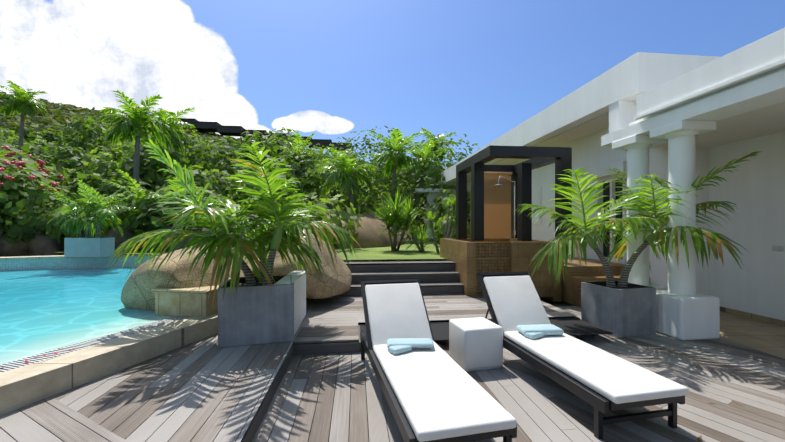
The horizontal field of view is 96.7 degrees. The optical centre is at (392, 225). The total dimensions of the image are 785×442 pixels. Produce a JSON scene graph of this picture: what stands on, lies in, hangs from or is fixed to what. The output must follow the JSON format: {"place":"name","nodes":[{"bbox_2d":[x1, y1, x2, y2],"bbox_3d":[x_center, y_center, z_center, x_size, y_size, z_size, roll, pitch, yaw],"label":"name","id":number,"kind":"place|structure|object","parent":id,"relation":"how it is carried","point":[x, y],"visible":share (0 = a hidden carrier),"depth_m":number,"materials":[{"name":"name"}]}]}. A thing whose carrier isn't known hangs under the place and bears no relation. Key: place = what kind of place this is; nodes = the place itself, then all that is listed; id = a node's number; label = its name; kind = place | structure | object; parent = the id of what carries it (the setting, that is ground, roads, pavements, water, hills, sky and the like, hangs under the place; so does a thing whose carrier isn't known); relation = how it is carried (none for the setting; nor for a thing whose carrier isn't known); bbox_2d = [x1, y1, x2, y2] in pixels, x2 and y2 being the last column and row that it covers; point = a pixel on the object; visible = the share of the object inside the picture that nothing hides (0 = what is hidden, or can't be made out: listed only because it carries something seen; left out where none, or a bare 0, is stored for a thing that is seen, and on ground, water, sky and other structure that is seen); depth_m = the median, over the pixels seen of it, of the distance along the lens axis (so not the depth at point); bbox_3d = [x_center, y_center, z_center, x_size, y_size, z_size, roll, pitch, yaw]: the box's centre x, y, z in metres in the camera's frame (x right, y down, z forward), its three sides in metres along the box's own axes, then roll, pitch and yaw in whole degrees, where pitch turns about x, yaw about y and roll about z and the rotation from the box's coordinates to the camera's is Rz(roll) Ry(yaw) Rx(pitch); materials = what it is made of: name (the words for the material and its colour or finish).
{"place":"outdoors","nodes":[
{"label":"outdoors","id":0,"kind":"place"},
{"bbox_2d":[0,254,158,270],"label":"pool wall","id":1,"kind":"structure","parent":0,"point":[14,263],"depth_m":9.63,"materials":[{"name":"tile"}]},
{"bbox_2d":[64,237,114,256],"bbox_3d":[-8.305,0.600,9.578,1.050,0.522,0.450,0,0,6],"label":"planter","id":2,"kind":"object","parent":1,"relation":"on","point":[90,247],"visible":0.92,"depth_m":9.37,"materials":[{"name":"concrete"}]},
{"bbox_2d":[0,267,173,364],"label":"pool water","id":3,"kind":"structure","parent":0,"point":[44,310],"depth_m":4.95,"materials":[{"name":"blue liquid"}]},
{"bbox_2d":[13,116,432,239],"bbox_3d":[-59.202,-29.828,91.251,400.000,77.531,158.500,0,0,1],"label":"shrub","id":4,"kind":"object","parent":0,"point":[406,233],"depth_m":20.81,"materials":[{"name":"plant"}]},
{"bbox_2d":[0,233,29,256],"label":"boulder","id":5,"kind":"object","parent":4,"relation":"on","point":[19,248],"depth_m":11.51,"materials":[{"name":"stone"}]},
{"bbox_2d":[28,234,63,255],"bbox_3d":[-11.908,0.656,12.476,1.966,1.246,2.277,0,0,1],"label":"boulder","id":6,"kind":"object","parent":4,"relation":"on","point":[43,245],"depth_m":11.51,"materials":[{"name":"grey stone"}]},
{"bbox_2d":[0,90,454,194],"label":"hill shrub foliage","id":7,"kind":"object","parent":4,"relation":"on","point":[58,113],"visible":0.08,"depth_m":89.77,"materials":[{"name":"green plant"}]},
{"bbox_2d":[174,118,351,152],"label":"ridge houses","id":8,"kind":"structure","parent":7,"relation":"on","point":[212,127],"depth_m":109.97,"materials":[{"name":"grey"}]},
{"bbox_2d":[0,113,477,247],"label":"hedge","id":9,"kind":"object","parent":4,"relation":"on","point":[27,206],"visible":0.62,"depth_m":17.82,"materials":[{"name":"green plant"}]},
{"bbox_2d":[0,146,64,190],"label":"flowers","id":10,"kind":"object","parent":9,"relation":"on","point":[19,163],"visible":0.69,"depth_m":12.84,"materials":[{"name":"pink plant"}]},
{"bbox_2d":[53,240,449,261],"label":"lawn","id":11,"kind":"structure","parent":0,"point":[402,253],"depth_m":10.08,"materials":[{"name":"green plant"}]},
{"bbox_2d":[102,231,123,249],"bbox_3d":[-9.086,0.598,11.672,1.554,1.110,1.638,0,0,1],"label":"boulder","id":12,"kind":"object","parent":11,"relation":"on","point":[114,234],"depth_m":10.93,"materials":[{"name":"grey stone"}]},
{"bbox_2d":[102,223,134,250],"bbox_3d":[-8.508,0.529,11.657,2.533,1.346,1.552,0,0,1],"label":"boulder","id":13,"kind":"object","parent":11,"relation":"on","point":[128,234],"depth_m":11.06,"materials":[{"name":"stone"}]},
{"bbox_2d":[134,228,162,251],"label":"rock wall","id":14,"kind":"structure","parent":11,"relation":"on","point":[142,244],"depth_m":10.78,"materials":[{"name":"grey stone"}]},
{"bbox_2d":[157,223,202,250],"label":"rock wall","id":15,"kind":"structure","parent":11,"relation":"on","point":[171,225],"depth_m":10.88,"materials":[{"name":"beige stone"}]},
{"bbox_2d":[171,227,198,251],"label":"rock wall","id":16,"kind":"structure","parent":11,"relation":"on","point":[185,242],"depth_m":10.61,"materials":[{"name":"stone"}]},
{"bbox_2d":[197,229,264,243],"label":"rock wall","id":17,"kind":"structure","parent":11,"relation":"on","point":[243,234],"depth_m":10.07,"materials":[{"name":"beige stone"}]},
{"bbox_2d":[202,215,266,235],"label":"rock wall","id":18,"kind":"structure","parent":11,"relation":"on","point":[222,228],"depth_m":10.28,"materials":[{"name":"beige stone"}]},
{"bbox_2d":[303,209,404,248],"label":"boulder","id":19,"kind":"structure","parent":11,"relation":"on","point":[369,230],"depth_m":13.17,"materials":[{"name":"stone"}]},
{"bbox_2d":[0,0,784,173],"label":"sky","id":20,"kind":"structure","parent":0,"point":[479,70],"materials":[{"name":"blue"}]},
{"bbox_2d":[440,238,561,301],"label":"shower base wall","id":21,"kind":"structure","parent":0,"point":[470,258],"depth_m":6.97,"materials":[{"name":"brown tile"}]},
{"bbox_2d":[469,171,511,237],"bbox_3d":[2.443,-0.501,8.667,1.080,1.645,0.070,0,0,-6],"label":"wall panel","id":22,"kind":"object","parent":21,"relation":"on","point":[497,211],"visible":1,"depth_m":8.67,"materials":[{"name":"orange wood"}]},
{"bbox_2d":[456,145,571,241],"bbox_3d":[2.597,-0.599,7.969,1.930,1.880,2.475,0,0,1],"label":"shower pergola","id":23,"kind":"object","parent":21,"relation":"on","point":[539,157],"visible":0.96,"depth_m":7.60,"materials":[{"name":"black wood"}]},
{"bbox_2d":[494,176,515,241],"bbox_3d":[2.749,-0.190,8.520,0.549,2.022,0.220,0,0,1],"label":"shower pipe","id":24,"kind":"object","parent":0,"point":[514,232],"visible":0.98,"depth_m":8.55,"materials":[{"name":"metal"}]},
{"bbox_2d":[293,263,779,357],"bbox_3d":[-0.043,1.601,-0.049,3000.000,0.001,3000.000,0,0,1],"label":"ground","id":25,"kind":"structure","parent":0,"point":[562,303],"depth_m":7.22,"materials":[{"name":"soil"}]},
{"bbox_2d":[303,298,613,441],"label":"deck underlay","id":26,"kind":"object","parent":25,"relation":"on","point":[440,331],"visible":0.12,"depth_m":4.82,"materials":[{"name":"black"}]},
{"bbox_2d":[0,396,127,441],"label":"wooden deck","id":27,"kind":"structure","parent":26,"relation":"on","point":[50,419],"depth_m":2.41,"materials":[{"name":"grey wood"}]},
{"bbox_2d":[0,312,217,414],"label":"pool coping","id":28,"kind":"object","parent":26,"relation":"on","point":[23,383],"visible":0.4,"depth_m":3.23,"materials":[{"name":"stone"}]},
{"bbox_2d":[121,245,244,310],"bbox_3d":[-2.964,0.862,5.334,1.548,1.111,1.455,0,0,27],"label":"pool boulder","id":29,"kind":"object","parent":26,"relation":"on","point":[138,294],"visible":0.4,"depth_m":4.87,"materials":[{"name":"beige stone"}]},
{"bbox_2d":[151,285,218,316],"bbox_3d":[-2.738,1.101,4.906,0.860,0.500,0.680,0,0,13],"label":"pool ledge","id":30,"kind":"object","parent":29,"relation":"attached to","point":[191,302],"visible":0.38,"depth_m":4.61,"materials":[{"name":"stone"}]},
{"bbox_2d":[51,299,315,441],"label":"deck","id":31,"kind":"structure","parent":26,"relation":"on","point":[219,396],"depth_m":2.88,"materials":[{"name":"grey wood"}]},
{"bbox_2d":[218,275,293,347],"bbox_3d":[-1.692,1.050,4.453,0.830,0.682,0.830,0,0,-16],"label":"planter","id":32,"kind":"object","parent":31,"relation":"on","point":[255,315],"visible":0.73,"depth_m":4.06,"materials":[{"name":"concrete"}]},
{"bbox_2d":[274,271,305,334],"bbox_3d":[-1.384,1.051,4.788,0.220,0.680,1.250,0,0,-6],"label":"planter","id":33,"kind":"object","parent":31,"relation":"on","point":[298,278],"depth_m":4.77,"materials":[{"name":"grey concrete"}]},
{"bbox_2d":[243,228,351,298],"bbox_3d":[-1.769,0.638,6.370,1.998,1.257,1.672,0,0,1],"label":"boulder","id":34,"kind":"object","parent":31,"relation":"on","point":[336,280],"visible":0.35,"depth_m":5.92,"materials":[{"name":"beige stone"}]},
{"bbox_2d":[241,264,579,441],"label":"deck risers","id":35,"kind":"object","parent":26,"relation":"on","point":[301,349],"visible":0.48,"depth_m":6.81,"materials":[{"name":"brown wood"}]},
{"bbox_2d":[344,259,453,264],"bbox_3d":[-1.063,0.836,7.828,4.810,0.030,0.840,0,0,-6],"label":"step tread","id":36,"kind":"object","parent":35,"relation":"on","point":[425,261],"visible":0.5,"depth_m":7.72,"materials":[{"name":"grey wood"}]},
{"bbox_2d":[351,271,458,275],"bbox_3d":[-1.004,1.026,7.261,4.810,0.030,0.340,0,0,-6],"label":"step tread","id":37,"kind":"object","parent":35,"relation":"on","point":[404,273],"visible":0.56,"depth_m":7.29,"materials":[{"name":"grey wood"}]},
{"bbox_2d":[350,282,463,287],"bbox_3d":[-0.971,1.216,6.943,4.810,0.030,0.340,0,0,-6],"label":"step tread","id":38,"kind":"object","parent":35,"relation":"on","point":[425,284],"visible":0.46,"depth_m":7.05,"materials":[{"name":"grey wood"}]},
{"bbox_2d":[252,340,603,441],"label":"deck","id":39,"kind":"structure","parent":26,"relation":"on","point":[306,391],"depth_m":2.95,"materials":[{"name":"grey wood"}]},
{"bbox_2d":[360,279,516,441],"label":"sun lounger","id":40,"kind":"object","parent":39,"relation":"on","point":[432,390],"visible":1,"depth_m":2.71,"materials":[{"name":"white fabric"}]},
{"bbox_2d":[449,317,502,371],"bbox_3d":[0.923,1.316,3.902,0.450,0.450,0.450,0,0,-13],"label":"side table","id":41,"kind":"object","parent":39,"relation":"on","point":[476,344],"visible":1,"depth_m":3.71,"materials":[{"name":"white plastic"}]},
{"bbox_2d":[294,294,576,343],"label":"deck platform","id":42,"kind":"structure","parent":26,"relation":"on","point":[339,319],"depth_m":5.49,"materials":[{"name":"grey wood"}]},
{"bbox_2d":[503,306,784,441],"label":"deck","id":43,"kind":"structure","parent":26,"relation":"on","point":[720,373],"depth_m":3.27,"materials":[{"name":"grey wood"}]},
{"bbox_2d":[2,307,741,441],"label":"deck debris","id":44,"kind":"object","parent":43,"relation":"on","point":[699,438],"visible":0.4,"depth_m":3.07,"materials":[{"name":"brown plant"}]},
{"bbox_2d":[477,272,688,438],"bbox_3d":[1.622,1.075,3.528,0.702,0.933,2.180,0,0,-12],"label":"sun lounger","id":45,"kind":"object","parent":43,"relation":"on","point":[601,381],"visible":0.88,"depth_m":3.05,"materials":[{"name":"white fabric"}]},
{"bbox_2d":[562,256,625,307],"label":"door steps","id":46,"kind":"structure","parent":43,"relation":"on","point":[576,274],"depth_m":6.94,"materials":[{"name":"stone"}]},
{"bbox_2d":[414,28,784,339],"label":"house walls","id":47,"kind":"structure","parent":43,"relation":"on","point":[682,103],"depth_m":5.66,"materials":[{"name":"white paint"}]},
{"bbox_2d":[532,186,541,224],"bbox_3d":[4.489,-0.609,11.385,0.043,1.200,1.400,0,0,-6],"label":"shutter window","id":48,"kind":"structure","parent":47,"relation":"attached to","point":[537,195],"depth_m":10.90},
{"bbox_2d":[603,179,622,258],"bbox_3d":[4.996,-0.134,7.818,0.020,1.750,0.760,0,0,-6],"label":"door glass","id":49,"kind":"object","parent":47,"relation":"attached to","point":[619,215],"visible":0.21,"depth_m":7.99,"materials":[{"name":"grey glass"}]},
{"bbox_2d":[446,99,784,184],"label":"roof soffit","id":50,"kind":"structure","parent":47,"relation":"attached to","point":[767,120],"depth_m":5.57,"materials":[{"name":"white paint"}]},
{"bbox_2d":[720,306,784,325],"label":"baseboard","id":51,"kind":"structure","parent":47,"relation":"attached to","point":[755,316],"depth_m":5.72,"materials":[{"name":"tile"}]},
{"bbox_2d":[772,245,782,251],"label":"wall sockets","id":52,"kind":"object","parent":47,"relation":"attached to","point":[777,248],"depth_m":5.39,"materials":[{"name":"white plastic"}]},
{"bbox_2d":[581,281,655,337],"bbox_3d":[3.315,1.210,5.155,0.660,0.662,0.660,0,0,-13],"label":"planter","id":53,"kind":"object","parent":43,"relation":"on","point":[630,311],"visible":0.88,"depth_m":4.88,"materials":[{"name":"concrete"}]},
{"bbox_2d":[719,311,784,358],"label":"patio floor","id":54,"kind":"structure","parent":0,"point":[763,336],"depth_m":4.95,"materials":[{"name":"tile"}]}
]}

